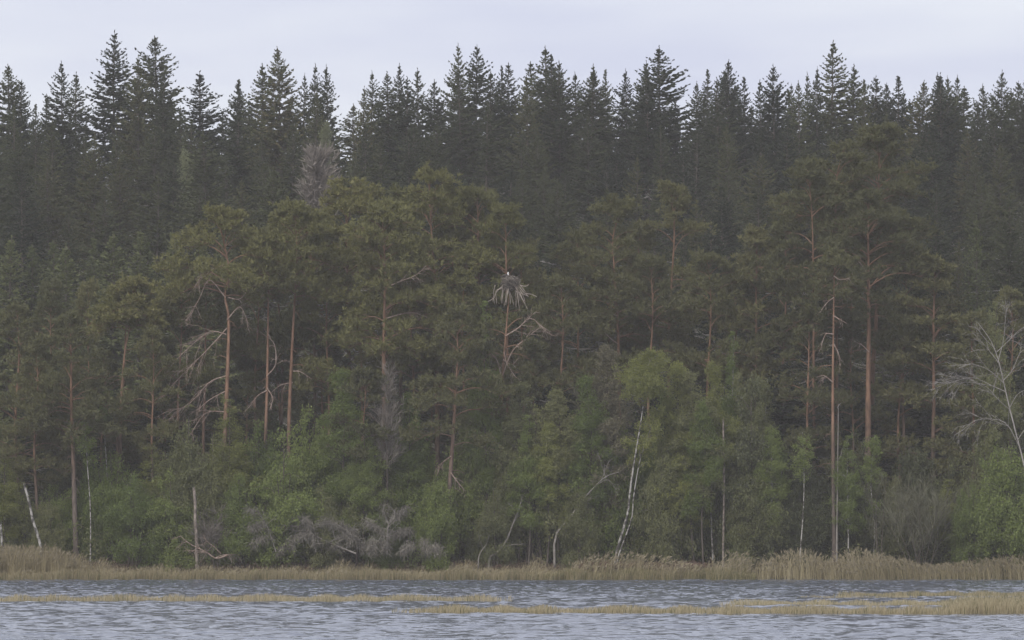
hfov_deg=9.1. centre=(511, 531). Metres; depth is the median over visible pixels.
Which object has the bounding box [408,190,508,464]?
pine tree
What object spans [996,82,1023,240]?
spruce tree
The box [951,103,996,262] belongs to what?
spruce tree
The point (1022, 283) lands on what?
spruce tree
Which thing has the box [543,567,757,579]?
green reeds
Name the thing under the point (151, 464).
sapling tree
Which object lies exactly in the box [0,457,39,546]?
sapling tree
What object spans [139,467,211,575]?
willow bush
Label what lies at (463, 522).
sapling tree
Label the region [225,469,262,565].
sapling tree
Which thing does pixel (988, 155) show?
spruce tree
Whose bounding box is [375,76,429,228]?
spruce tree
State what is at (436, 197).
pine tree
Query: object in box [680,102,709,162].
spruce tree
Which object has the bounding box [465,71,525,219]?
spruce tree
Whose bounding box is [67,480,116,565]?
sapling tree
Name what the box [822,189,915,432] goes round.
pine tree
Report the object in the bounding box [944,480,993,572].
willow bush
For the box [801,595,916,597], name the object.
sedge strip
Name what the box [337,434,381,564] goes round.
sapling tree
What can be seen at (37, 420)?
pine tree
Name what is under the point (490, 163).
spruce tree
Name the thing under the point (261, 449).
sapling tree
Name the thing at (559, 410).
sapling tree
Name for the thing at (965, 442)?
spruce tree
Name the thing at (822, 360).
spruce tree
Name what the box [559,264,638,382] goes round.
pine tree
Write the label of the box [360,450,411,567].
sapling tree
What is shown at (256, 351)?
pine tree
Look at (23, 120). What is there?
spruce tree
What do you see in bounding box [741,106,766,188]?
spruce tree
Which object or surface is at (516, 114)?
spruce tree
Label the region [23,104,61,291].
spruce tree
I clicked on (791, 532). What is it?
sapling tree
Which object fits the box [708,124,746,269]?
spruce tree
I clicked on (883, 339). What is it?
pine tree
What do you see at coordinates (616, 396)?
spruce tree
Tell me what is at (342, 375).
birch tree
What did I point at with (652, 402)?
spruce tree
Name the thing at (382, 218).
pine tree
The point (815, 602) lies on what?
sedge strip
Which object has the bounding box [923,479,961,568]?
sapling tree
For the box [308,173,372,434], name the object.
spruce tree
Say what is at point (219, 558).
fallen tree
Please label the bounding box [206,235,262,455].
spruce tree
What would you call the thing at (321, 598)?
sedge strip
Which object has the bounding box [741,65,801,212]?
spruce tree
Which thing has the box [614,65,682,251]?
spruce tree
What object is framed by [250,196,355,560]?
pine tree
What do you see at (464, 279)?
pine tree
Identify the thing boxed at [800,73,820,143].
spruce tree
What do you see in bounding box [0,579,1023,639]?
lake water
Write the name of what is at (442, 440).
spruce tree
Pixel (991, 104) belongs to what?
spruce tree
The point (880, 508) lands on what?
sapling tree
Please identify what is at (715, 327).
pine tree
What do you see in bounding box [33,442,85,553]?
sapling tree
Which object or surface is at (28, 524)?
sapling tree
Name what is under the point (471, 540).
spruce tree
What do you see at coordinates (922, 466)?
sapling tree
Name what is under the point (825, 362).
spruce tree
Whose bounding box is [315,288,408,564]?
pine tree
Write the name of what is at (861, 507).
sapling tree
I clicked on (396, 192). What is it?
pine tree
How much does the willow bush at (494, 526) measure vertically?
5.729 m
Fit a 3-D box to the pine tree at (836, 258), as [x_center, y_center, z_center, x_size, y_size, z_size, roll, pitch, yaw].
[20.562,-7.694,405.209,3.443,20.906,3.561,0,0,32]
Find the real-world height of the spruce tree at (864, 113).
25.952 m
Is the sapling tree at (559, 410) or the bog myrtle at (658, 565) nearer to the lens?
the bog myrtle at (658, 565)
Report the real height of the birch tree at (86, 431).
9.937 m
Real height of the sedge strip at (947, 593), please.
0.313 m
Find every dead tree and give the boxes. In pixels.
[365,355,406,519]
[478,534,489,568]
[488,496,525,571]
[553,453,617,567]
[921,298,1023,465]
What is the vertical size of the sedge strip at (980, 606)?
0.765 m
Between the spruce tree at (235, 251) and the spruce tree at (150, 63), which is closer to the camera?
the spruce tree at (235, 251)
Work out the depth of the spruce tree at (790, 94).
537.44 m
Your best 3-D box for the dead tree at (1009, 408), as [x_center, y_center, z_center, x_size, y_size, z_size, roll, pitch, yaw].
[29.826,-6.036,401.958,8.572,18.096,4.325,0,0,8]
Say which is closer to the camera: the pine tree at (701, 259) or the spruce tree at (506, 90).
the pine tree at (701, 259)
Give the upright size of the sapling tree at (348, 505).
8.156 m
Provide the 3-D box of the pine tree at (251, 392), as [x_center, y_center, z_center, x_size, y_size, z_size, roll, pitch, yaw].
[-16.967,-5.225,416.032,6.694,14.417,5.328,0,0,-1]
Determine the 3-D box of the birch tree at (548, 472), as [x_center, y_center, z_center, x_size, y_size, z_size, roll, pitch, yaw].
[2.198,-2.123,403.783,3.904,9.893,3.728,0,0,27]
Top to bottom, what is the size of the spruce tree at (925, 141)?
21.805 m
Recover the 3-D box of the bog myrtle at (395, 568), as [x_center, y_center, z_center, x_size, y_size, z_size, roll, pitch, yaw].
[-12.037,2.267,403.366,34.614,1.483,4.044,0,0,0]
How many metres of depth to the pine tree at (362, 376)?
403.98 m
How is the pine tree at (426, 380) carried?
on the ground
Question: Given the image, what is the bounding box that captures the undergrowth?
[0,517,1022,571]
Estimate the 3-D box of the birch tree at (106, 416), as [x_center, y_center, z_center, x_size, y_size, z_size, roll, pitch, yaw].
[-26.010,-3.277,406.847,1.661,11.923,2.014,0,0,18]
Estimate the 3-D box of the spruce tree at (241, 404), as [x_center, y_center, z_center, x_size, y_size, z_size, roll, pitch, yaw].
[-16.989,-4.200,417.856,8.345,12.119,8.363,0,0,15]
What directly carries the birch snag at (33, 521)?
on the ground
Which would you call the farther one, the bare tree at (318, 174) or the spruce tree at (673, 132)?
the spruce tree at (673, 132)
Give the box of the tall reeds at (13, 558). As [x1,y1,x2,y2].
[0,543,114,575]
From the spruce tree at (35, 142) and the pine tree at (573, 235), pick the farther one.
the spruce tree at (35, 142)
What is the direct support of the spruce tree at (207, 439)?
on the ground
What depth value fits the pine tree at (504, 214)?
412.58 m
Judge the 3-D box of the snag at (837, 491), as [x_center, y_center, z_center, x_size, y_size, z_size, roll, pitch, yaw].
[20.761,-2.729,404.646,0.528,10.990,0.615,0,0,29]
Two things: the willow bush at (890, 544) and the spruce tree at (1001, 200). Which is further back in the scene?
the spruce tree at (1001, 200)
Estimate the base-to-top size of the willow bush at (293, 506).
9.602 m
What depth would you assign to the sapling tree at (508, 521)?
406.18 m
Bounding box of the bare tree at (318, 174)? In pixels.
[292,139,342,416]
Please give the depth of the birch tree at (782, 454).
405.86 m
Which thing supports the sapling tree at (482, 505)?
on the ground
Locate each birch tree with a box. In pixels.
[68,421,99,560]
[94,389,115,561]
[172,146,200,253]
[310,365,382,564]
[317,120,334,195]
[338,423,398,567]
[384,391,437,561]
[500,414,562,565]
[515,420,575,566]
[526,387,593,562]
[559,374,623,563]
[611,345,672,562]
[617,403,665,562]
[642,360,718,562]
[653,370,734,562]
[677,397,732,562]
[695,360,742,559]
[717,331,748,450]
[727,375,788,566]
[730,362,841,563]
[731,371,748,467]
[752,425,792,568]
[756,377,775,567]
[774,445,791,560]
[787,432,817,570]
[822,434,869,568]
[857,434,886,552]
[964,299,1023,552]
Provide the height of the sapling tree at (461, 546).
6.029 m
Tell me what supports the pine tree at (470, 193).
on the ground
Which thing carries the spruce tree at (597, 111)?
on the ground
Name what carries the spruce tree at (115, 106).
on the ground
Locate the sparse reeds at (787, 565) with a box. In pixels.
[715,546,894,579]
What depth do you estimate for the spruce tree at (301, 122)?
540.25 m
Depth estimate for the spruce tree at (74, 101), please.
538.09 m
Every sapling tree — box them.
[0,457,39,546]
[0,488,53,555]
[11,472,67,550]
[30,481,89,554]
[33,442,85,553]
[62,449,135,561]
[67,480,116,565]
[71,448,141,566]
[131,446,175,532]
[140,420,225,553]
[154,441,212,523]
[180,432,249,563]
[201,399,265,532]
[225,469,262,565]
[227,419,304,547]
[247,478,302,565]
[265,403,345,563]
[296,433,359,562]
[327,458,403,562]
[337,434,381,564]
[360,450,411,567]
[360,484,421,559]
[379,439,446,564]
[399,451,436,563]
[419,421,510,563]
[436,480,485,562]
[439,439,491,564]
[456,451,525,563]
[465,483,525,564]
[485,432,535,562]
[486,400,572,569]
[507,514,541,564]
[522,490,569,564]
[538,383,577,450]
[545,493,613,562]
[549,389,637,564]
[555,422,633,562]
[579,459,639,562]
[592,418,653,561]
[621,492,655,562]
[629,385,721,559]
[632,501,706,564]
[650,430,712,562]
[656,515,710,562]
[686,425,739,565]
[695,490,731,566]
[705,372,801,571]
[709,442,785,560]
[716,451,792,574]
[767,487,812,569]
[777,459,843,569]
[790,488,847,568]
[816,424,889,562]
[838,482,889,565]
[866,477,902,559]
[874,436,949,568]
[909,454,965,568]
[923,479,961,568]
[936,529,990,573]
[948,439,1020,571]
[990,430,1023,563]
[997,484,1023,566]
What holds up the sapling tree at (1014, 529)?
on the ground
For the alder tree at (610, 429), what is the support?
on the ground
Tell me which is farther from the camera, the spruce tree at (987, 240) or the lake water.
the spruce tree at (987, 240)
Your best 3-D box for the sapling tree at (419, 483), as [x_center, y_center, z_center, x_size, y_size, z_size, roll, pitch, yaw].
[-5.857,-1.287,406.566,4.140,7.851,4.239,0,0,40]
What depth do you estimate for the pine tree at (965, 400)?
409.23 m
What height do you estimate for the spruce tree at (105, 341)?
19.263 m
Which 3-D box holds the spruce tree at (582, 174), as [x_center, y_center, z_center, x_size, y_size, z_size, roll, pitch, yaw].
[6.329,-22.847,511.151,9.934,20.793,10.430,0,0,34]
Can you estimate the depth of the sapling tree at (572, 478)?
404.10 m
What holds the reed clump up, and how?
on the lake water
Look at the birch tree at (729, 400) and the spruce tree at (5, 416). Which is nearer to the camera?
the birch tree at (729, 400)
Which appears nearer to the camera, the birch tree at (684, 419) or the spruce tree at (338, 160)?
the birch tree at (684, 419)
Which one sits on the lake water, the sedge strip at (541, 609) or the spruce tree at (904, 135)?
the sedge strip at (541, 609)
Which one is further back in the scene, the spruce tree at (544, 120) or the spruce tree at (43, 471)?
the spruce tree at (544, 120)
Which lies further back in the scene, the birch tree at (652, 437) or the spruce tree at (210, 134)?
the spruce tree at (210, 134)
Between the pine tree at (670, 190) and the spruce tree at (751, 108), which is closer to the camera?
the pine tree at (670, 190)
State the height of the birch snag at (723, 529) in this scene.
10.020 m
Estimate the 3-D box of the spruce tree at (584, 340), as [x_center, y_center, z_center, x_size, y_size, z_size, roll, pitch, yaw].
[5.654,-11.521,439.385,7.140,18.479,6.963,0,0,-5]
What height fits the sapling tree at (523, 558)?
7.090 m
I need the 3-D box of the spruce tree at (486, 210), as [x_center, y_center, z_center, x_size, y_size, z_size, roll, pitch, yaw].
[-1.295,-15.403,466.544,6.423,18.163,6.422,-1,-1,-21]
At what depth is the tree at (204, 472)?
404.15 m
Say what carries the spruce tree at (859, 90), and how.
on the ground
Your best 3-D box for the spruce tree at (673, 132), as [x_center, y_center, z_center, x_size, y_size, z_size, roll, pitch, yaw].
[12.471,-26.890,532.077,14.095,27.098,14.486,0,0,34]
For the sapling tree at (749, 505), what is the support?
on the ground
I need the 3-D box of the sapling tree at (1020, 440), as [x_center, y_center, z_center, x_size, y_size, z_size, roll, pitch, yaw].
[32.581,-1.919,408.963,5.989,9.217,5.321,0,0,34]
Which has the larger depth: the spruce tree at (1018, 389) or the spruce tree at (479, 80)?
the spruce tree at (479, 80)
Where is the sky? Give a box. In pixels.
[0,0,1023,177]
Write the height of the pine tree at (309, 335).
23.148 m
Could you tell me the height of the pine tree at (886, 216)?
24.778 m
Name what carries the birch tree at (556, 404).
on the ground
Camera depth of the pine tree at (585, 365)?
410.52 m
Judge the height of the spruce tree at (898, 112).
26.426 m
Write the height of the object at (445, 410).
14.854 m
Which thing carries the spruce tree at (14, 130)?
on the ground
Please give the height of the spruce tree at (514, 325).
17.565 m
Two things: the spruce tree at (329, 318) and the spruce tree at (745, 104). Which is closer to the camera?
the spruce tree at (329, 318)
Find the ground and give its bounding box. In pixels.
[0,385,1017,579]
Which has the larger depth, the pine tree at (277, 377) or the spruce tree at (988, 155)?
the spruce tree at (988, 155)
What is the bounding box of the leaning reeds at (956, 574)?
[813,551,1023,579]
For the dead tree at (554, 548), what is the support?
on the ground
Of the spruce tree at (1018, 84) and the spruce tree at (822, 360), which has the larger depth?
the spruce tree at (1018, 84)
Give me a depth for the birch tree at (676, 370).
404.44 m
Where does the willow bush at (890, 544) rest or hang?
on the ground
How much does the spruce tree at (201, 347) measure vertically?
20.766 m
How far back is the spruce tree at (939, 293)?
442.73 m
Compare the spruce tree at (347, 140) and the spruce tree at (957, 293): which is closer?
the spruce tree at (957, 293)
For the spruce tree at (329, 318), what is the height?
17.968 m
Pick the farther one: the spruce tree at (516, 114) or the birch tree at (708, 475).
the spruce tree at (516, 114)
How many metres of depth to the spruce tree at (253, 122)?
532.57 m
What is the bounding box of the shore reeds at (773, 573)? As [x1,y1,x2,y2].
[742,560,1023,579]
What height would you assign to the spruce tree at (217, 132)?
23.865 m
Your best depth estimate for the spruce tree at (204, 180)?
484.23 m
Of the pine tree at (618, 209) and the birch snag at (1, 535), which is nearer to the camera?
the birch snag at (1, 535)
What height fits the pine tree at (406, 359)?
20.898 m
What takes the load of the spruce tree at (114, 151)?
on the ground
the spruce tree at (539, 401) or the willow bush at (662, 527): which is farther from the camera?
the spruce tree at (539, 401)
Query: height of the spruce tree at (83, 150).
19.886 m
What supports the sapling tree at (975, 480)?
on the ground
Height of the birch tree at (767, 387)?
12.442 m
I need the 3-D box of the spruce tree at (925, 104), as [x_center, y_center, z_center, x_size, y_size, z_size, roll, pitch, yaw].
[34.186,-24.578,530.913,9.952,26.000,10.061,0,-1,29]
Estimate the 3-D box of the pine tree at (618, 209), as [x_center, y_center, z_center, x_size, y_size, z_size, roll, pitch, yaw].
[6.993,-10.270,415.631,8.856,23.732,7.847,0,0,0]
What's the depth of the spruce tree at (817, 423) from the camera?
418.68 m
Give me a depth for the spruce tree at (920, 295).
439.46 m
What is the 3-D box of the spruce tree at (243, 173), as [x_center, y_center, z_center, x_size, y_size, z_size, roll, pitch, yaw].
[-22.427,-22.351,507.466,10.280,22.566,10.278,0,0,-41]
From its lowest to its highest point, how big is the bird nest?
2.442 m
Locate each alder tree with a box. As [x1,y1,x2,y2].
[487,380,542,562]
[564,342,638,560]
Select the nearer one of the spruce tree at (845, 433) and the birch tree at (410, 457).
the birch tree at (410, 457)
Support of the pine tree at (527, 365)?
on the ground
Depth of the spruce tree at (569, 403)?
414.95 m
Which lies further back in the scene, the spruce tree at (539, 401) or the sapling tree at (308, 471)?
the spruce tree at (539, 401)
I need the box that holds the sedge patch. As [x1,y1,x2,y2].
[931,593,1023,608]
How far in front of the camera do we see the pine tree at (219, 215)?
407.60 m
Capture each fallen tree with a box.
[170,534,244,567]
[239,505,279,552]
[272,514,367,558]
[357,500,446,561]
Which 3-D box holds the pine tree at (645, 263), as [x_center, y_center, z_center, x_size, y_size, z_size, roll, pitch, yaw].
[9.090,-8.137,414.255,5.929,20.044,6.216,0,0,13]
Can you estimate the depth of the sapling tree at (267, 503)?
406.50 m
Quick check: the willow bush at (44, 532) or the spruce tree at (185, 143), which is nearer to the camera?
the willow bush at (44, 532)
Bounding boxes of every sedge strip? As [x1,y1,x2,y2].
[0,593,512,601]
[392,603,719,613]
[688,597,1023,614]
[719,599,1010,604]
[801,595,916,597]
[833,590,1023,595]
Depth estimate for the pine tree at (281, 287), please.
408.41 m
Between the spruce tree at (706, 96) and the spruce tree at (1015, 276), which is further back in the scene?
the spruce tree at (706, 96)
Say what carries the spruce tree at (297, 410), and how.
on the ground
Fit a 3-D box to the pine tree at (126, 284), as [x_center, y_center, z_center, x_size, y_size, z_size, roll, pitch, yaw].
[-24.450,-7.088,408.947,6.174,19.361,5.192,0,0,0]
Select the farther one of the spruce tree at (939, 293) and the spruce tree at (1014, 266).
the spruce tree at (939, 293)
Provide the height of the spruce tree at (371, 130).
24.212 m
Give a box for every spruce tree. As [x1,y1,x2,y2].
[0,64,42,198]
[0,80,45,221]
[0,105,36,291]
[0,134,52,359]
[0,154,35,323]
[0,166,80,390]
[0,205,16,389]
[0,235,33,487]
[0,395,56,545]
[4,242,49,421]
[6,361,97,555]
[20,238,79,453]
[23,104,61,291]
[27,244,98,483]
[30,120,81,297]
[31,93,68,240]
[32,61,88,257]
[48,132,131,361]
[50,136,99,275]
[55,361,149,557]
[58,71,95,240]
[68,231,146,479]
[69,30,155,242]
[76,190,132,377]
[96,131,149,270]
[101,56,164,267]
[109,173,179,409]
[111,35,206,207]
[112,229,172,480]
[113,383,201,548]
[126,126,171,284]
[127,242,167,477]
[131,155,191,286]
[133,70,186,234]
[152,228,197,438]
[155,131,266,342]
[156,118,207,250]
[159,240,244,453]
[160,108,194,242]
[175,401,218,462]
[176,70,234,200]
[196,111,228,166]
[198,178,266,440]
[203,109,261,256]
[205,116,227,186]
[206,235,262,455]
[210,80,255,206]
[215,378,277,494]
[217,108,273,186]
[223,79,258,199]
[229,170,331,458]
[232,63,304,209]
[241,132,280,340]
[244,48,311,347]
[256,406,305,559]
[271,121,309,392]
[275,396,334,561]
[286,75,314,196]
[287,169,372,405]
[294,64,348,195]
[296,91,335,209]
[298,218,370,426]
[302,65,349,183]
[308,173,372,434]
[316,354,370,557]
[325,136,356,271]
[333,103,373,185]
[338,153,367,352]
[345,86,380,218]
[348,123,386,277]
[353,70,401,177]
[354,201,432,435]
[355,403,398,557]
[364,71,412,187]
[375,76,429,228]
[378,128,432,395]
[383,63,410,166]
[386,68,432,187]
[388,362,448,558]
[405,188,477,438]
[407,79,469,209]
[412,122,453,332]
[422,411,461,558]
[428,100,449,152]
[429,46,473,168]
[442,46,504,182]
[443,67,493,208]
[460,204,519,431]
[463,499,479,563]
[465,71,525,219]
[472,104,524,283]
[482,62,541,226]
[483,66,511,191]
[491,230,569,449]
[501,75,549,237]
[502,134,535,216]
[503,100,542,181]
[503,248,575,429]
[511,136,568,260]
[513,61,552,188]
[515,177,611,412]
[516,45,579,233]
[530,54,570,191]
[531,62,604,213]
[538,364,595,434]
[549,71,645,231]
[554,116,619,284]
[558,234,637,434]
[563,187,634,423]
[568,71,587,190]
[570,63,615,215]
[576,154,630,278]
[594,370,630,464]
[598,70,621,163]
[607,68,644,207]
[609,45,712,257]
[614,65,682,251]
[614,99,629,152]
[621,237,679,437]
[624,60,657,216]
[628,372,671,467]
[654,147,702,315]
[665,81,715,255]
[668,101,684,170]
[677,209,745,416]
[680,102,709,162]
[691,69,718,224]
[697,77,755,256]
[700,61,758,230]
[705,219,778,410]
[708,69,750,160]
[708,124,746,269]
[730,77,758,212]
[733,155,780,293]
[740,129,781,246]
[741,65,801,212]
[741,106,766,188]
[747,81,779,187]
[771,90,801,159]
[772,80,819,370]
[781,82,801,167]
[787,237,862,478]
[792,404,830,489]
[800,66,830,173]
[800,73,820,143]
[801,270,865,478]
[803,40,860,166]
[809,97,837,143]
[811,183,880,428]
[819,368,892,496]
[837,95,860,131]
[839,64,871,140]
[843,76,900,208]
[851,79,878,184]
[873,373,964,556]
[878,83,900,161]
[880,75,916,204]
[885,241,951,461]
[894,80,954,274]
[897,90,913,161]
[899,121,962,283]
[900,99,921,155]
[911,247,962,462]
[914,394,992,565]
[915,72,966,275]
[924,72,964,167]
[925,86,977,146]
[925,242,978,473]
[936,358,1023,477]
[938,75,970,246]
[942,75,975,155]
[946,130,997,285]
[949,177,1008,372]
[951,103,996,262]
[951,116,1021,290]
[952,154,997,310]
[956,84,996,217]
[971,144,1022,359]
[974,194,1023,454]
[975,70,1023,246]
[977,98,1006,149]
[992,80,1023,215]
[994,237,1023,380]
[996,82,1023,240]
[999,92,1023,143]
[1001,222,1023,433]
[1017,431,1023,458]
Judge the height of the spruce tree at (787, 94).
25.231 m
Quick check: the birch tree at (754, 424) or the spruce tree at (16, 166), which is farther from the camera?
the spruce tree at (16, 166)
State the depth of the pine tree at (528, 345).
406.15 m
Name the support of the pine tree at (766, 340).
on the ground
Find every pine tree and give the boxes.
[0,300,75,509]
[0,341,81,512]
[13,310,136,555]
[17,277,84,455]
[57,276,114,448]
[62,347,142,480]
[82,283,158,566]
[84,270,177,565]
[111,324,185,480]
[122,334,213,488]
[140,264,220,443]
[149,201,272,560]
[161,256,258,560]
[168,353,227,465]
[207,344,277,466]
[215,237,302,462]
[221,225,323,450]
[227,324,311,467]
[238,225,314,454]
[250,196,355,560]
[264,212,365,442]
[270,174,408,441]
[277,341,370,469]
[278,272,380,534]
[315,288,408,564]
[321,363,395,566]
[333,197,462,490]
[345,183,454,458]
[358,160,504,560]
[367,248,458,563]
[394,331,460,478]
[398,300,517,567]
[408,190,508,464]
[417,183,544,428]
[417,266,514,561]
[460,297,556,563]
[464,201,568,467]
[473,235,568,411]
[499,339,573,553]
[516,272,617,404]
[526,225,626,412]
[552,193,684,444]
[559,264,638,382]
[585,220,689,437]
[607,178,716,416]
[611,252,699,443]
[663,246,768,402]
[689,275,792,440]
[700,222,811,413]
[737,217,826,452]
[758,157,865,555]
[767,138,890,495]
[767,295,854,494]
[795,187,935,494]
[809,247,866,566]
[810,327,896,499]
[818,121,945,479]
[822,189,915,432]
[855,306,943,507]
[857,249,993,565]
[864,211,948,548]
[921,306,1023,561]
[963,285,1023,457]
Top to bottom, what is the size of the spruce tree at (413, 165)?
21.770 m
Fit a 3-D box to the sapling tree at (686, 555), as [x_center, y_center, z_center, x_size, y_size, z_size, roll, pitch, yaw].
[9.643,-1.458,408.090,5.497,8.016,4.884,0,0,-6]
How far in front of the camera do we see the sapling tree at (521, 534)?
404.55 m
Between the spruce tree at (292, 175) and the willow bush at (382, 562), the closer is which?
the willow bush at (382, 562)
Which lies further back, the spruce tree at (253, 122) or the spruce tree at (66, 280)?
the spruce tree at (253, 122)
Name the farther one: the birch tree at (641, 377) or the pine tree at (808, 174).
the pine tree at (808, 174)
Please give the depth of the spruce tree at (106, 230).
470.58 m
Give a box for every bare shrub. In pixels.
[186,501,233,571]
[861,469,894,563]
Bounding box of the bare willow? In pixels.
[869,470,969,575]
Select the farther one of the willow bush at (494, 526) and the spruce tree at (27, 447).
the spruce tree at (27, 447)
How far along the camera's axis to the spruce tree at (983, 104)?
533.79 m
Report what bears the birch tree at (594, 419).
on the ground
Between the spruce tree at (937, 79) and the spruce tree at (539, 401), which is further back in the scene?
the spruce tree at (937, 79)
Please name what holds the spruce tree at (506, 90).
on the ground
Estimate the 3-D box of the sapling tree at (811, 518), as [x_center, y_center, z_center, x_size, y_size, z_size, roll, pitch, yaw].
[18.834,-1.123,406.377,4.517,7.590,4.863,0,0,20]
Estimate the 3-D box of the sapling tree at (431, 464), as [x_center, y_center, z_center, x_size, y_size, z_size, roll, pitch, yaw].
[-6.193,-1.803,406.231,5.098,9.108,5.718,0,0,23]
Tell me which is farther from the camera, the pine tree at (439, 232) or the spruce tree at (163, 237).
the spruce tree at (163, 237)
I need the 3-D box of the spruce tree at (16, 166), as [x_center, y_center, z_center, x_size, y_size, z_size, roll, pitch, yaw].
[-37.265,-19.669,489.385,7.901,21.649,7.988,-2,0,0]
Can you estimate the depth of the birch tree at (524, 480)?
403.26 m
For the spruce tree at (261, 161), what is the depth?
506.02 m
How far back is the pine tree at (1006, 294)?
413.66 m
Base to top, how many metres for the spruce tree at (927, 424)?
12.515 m
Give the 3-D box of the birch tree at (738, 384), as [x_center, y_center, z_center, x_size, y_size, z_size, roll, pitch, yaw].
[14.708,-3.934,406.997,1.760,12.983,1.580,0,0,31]
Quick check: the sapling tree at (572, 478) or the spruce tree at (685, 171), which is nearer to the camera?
the sapling tree at (572, 478)
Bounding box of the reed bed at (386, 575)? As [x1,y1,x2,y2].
[0,568,695,579]
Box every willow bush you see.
[27,499,70,561]
[98,470,174,570]
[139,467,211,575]
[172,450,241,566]
[199,473,273,570]
[235,427,327,569]
[298,485,346,571]
[359,489,411,570]
[403,470,460,574]
[467,488,521,570]
[554,481,605,569]
[627,439,700,568]
[725,475,765,569]
[873,475,917,562]
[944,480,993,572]
[967,436,1023,576]
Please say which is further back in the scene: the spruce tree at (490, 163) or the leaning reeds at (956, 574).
the spruce tree at (490, 163)
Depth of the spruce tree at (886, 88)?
537.86 m
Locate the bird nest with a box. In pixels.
[488,273,536,309]
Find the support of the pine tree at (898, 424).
on the ground
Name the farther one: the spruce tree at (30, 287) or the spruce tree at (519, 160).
the spruce tree at (519, 160)
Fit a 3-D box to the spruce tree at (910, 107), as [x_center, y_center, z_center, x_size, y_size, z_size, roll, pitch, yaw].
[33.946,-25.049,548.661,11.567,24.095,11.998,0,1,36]
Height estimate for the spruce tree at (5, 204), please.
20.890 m
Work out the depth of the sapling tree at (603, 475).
405.28 m
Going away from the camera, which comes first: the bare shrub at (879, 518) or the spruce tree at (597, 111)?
the bare shrub at (879, 518)
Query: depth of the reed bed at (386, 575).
399.25 m
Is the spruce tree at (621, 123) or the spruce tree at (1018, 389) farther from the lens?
the spruce tree at (621, 123)
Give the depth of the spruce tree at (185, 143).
513.32 m
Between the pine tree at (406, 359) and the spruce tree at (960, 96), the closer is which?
the pine tree at (406, 359)
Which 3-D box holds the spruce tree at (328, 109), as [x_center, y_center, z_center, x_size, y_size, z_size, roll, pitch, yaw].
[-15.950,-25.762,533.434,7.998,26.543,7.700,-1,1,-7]
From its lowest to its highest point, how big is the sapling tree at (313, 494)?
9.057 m
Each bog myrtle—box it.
[66,558,582,575]
[557,558,727,572]
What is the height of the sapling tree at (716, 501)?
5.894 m
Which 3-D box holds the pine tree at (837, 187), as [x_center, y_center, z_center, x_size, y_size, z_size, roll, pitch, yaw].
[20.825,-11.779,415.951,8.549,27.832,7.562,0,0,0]
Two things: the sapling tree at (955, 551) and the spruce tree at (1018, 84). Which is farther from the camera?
the spruce tree at (1018, 84)
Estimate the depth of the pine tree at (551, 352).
414.41 m
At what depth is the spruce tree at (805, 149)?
526.35 m
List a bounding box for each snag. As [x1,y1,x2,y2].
[0,520,2,559]
[23,483,42,555]
[193,487,198,567]
[722,419,724,566]
[836,403,841,558]
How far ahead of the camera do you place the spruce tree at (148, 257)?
437.16 m
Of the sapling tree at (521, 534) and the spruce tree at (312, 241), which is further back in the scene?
the spruce tree at (312, 241)
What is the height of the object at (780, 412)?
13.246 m
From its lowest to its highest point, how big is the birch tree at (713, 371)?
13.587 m
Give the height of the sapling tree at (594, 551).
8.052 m
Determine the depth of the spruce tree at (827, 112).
554.22 m
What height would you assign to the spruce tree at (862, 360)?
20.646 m
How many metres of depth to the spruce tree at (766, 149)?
507.83 m
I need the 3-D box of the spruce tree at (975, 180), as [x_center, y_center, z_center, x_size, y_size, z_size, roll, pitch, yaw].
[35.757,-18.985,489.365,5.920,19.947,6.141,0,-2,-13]
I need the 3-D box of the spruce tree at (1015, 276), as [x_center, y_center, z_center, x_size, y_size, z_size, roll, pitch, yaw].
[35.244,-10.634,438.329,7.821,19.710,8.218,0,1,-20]
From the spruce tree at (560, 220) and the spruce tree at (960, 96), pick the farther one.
the spruce tree at (960, 96)
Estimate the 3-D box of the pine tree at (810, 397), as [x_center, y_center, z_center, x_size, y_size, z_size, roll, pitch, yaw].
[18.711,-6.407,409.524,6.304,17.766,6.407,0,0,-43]
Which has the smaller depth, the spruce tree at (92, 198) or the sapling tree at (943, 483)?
the sapling tree at (943, 483)
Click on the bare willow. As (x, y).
(921, 538)
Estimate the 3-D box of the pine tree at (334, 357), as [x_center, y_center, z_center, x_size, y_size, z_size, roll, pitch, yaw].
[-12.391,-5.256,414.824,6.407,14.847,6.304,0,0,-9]
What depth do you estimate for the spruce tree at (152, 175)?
512.23 m
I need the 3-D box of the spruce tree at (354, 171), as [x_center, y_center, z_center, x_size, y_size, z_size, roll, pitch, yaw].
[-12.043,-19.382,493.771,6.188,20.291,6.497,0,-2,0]
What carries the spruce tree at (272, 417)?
on the ground
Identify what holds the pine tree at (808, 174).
on the ground
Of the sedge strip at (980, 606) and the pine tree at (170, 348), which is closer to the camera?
the sedge strip at (980, 606)
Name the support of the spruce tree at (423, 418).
on the ground
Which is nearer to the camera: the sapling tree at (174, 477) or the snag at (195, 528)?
the snag at (195, 528)
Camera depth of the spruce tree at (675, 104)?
536.07 m
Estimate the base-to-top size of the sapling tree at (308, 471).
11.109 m
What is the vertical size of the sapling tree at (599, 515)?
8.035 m
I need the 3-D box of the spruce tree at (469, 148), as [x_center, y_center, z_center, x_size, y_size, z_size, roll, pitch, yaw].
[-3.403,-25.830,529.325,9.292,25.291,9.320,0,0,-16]
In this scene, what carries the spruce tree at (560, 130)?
on the ground

